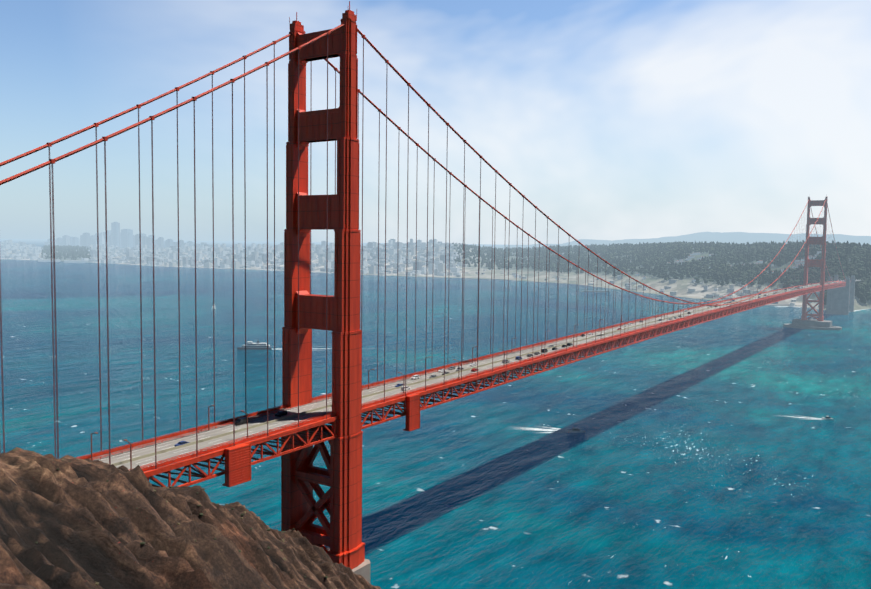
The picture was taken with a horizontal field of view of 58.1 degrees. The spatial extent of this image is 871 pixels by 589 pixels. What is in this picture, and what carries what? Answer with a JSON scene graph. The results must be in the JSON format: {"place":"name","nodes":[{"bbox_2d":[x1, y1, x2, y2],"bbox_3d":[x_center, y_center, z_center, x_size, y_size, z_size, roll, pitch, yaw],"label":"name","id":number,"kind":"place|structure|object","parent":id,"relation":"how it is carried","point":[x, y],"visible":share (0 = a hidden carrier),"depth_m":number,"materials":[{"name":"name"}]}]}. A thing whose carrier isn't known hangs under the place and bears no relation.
{"place":"outdoors","nodes":[
{"label":"outdoors","id":0,"kind":"place"},
{"bbox_2d":[0,447,380,588],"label":"rocky hillside","id":1,"kind":"structure","parent":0,"point":[83,523],"depth_m":79.33,"materials":[{"name":"brown stone"}]},
{"bbox_2d":[12,449,352,586],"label":"shrubs","id":2,"kind":"object","parent":1,"relation":"on","point":[200,514],"visible":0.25,"depth_m":148.97,"materials":[{"name":"green plant"}]},
{"bbox_2d":[0,239,870,588],"bbox_3d":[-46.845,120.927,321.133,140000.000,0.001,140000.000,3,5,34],"label":"sea water","id":3,"kind":"structure","parent":0,"point":[696,455],"depth_m":635.07,"materials":[{"name":"teal liquid"}]},
{"bbox_2d":[237,340,271,349],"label":"ferry","id":4,"kind":"object","parent":3,"relation":"on","point":[250,345],"visible":0.92,"depth_m":1024.06,"materials":[{"name":"white"}]},
{"bbox_2d":[38,260,609,291],"bbox_3d":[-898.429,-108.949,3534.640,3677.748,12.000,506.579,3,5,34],"label":"waterfront piers","id":5,"kind":"structure","parent":3,"relation":"on","point":[75,261],"depth_m":4545.73,"materials":[{"name":"grey"}]},
{"bbox_2d":[0,1,860,582],"bbox_3d":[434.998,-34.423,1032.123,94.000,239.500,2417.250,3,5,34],"label":"suspension bridge","id":6,"kind":"structure","parent":3,"relation":"on","point":[302,423],"depth_m":311.08,"materials":[{"name":"red painted steel"},{"name":"asphalt"},{"name":"concrete"}]},
{"bbox_2d":[273,348,822,432],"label":"boat wakes","id":7,"kind":"object","parent":3,"relation":"on","point":[559,430],"visible":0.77,"depth_m":605.60,"materials":[{"name":"liquid"}]},
{"bbox_2d":[566,427,584,432],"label":"pilot boat","id":8,"kind":"object","parent":3,"relation":"on","point":[575,429],"visible":0.94,"depth_m":595.66,"materials":[{"name":"white"}]},
{"bbox_2d":[822,416,833,419],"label":"motorboat","id":9,"kind":"object","parent":3,"relation":"on","point":[827,418],"visible":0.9,"depth_m":648.91,"materials":[{"name":"white"}]},
{"bbox_2d":[0,246,870,309],"bbox_3d":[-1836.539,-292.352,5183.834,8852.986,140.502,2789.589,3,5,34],"label":"san francisco hills","id":10,"kind":"structure","parent":0,"point":[680,286],"depth_m":2793.27,"materials":[{"name":"grey"}]},
{"bbox_2d":[0,222,818,306],"bbox_3d":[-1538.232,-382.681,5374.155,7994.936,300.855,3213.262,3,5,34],"label":"city buildings","id":11,"kind":"structure","parent":10,"relation":"on","point":[124,242],"depth_m":4513.99,"materials":[{"name":"grey"}]},
{"bbox_2d":[43,248,820,281],"bbox_3d":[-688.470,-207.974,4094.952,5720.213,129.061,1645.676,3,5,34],"label":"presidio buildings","id":12,"kind":"structure","parent":10,"relation":"on","point":[801,261],"depth_m":2563.88,"materials":[{"name":"grey"}]},
{"bbox_2d":[41,240,870,305],"bbox_3d":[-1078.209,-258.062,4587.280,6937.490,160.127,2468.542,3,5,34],"label":"trees","id":13,"kind":"object","parent":10,"relation":"on","point":[647,256],"visible":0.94,"depth_m":2708.52,"materials":[{"name":"green plant"}]},
{"bbox_2d":[0,0,870,244],"label":"sky","id":14,"kind":"structure","parent":0,"point":[615,119],"materials":[{"name":"blue"}]},
{"bbox_2d":[477,232,870,249],"bbox_3d":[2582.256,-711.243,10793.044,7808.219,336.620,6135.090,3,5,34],"label":"hills","id":15,"kind":"structure","parent":0,"point":[735,237],"depth_m":10310.40,"materials":[{"name":"grey"}]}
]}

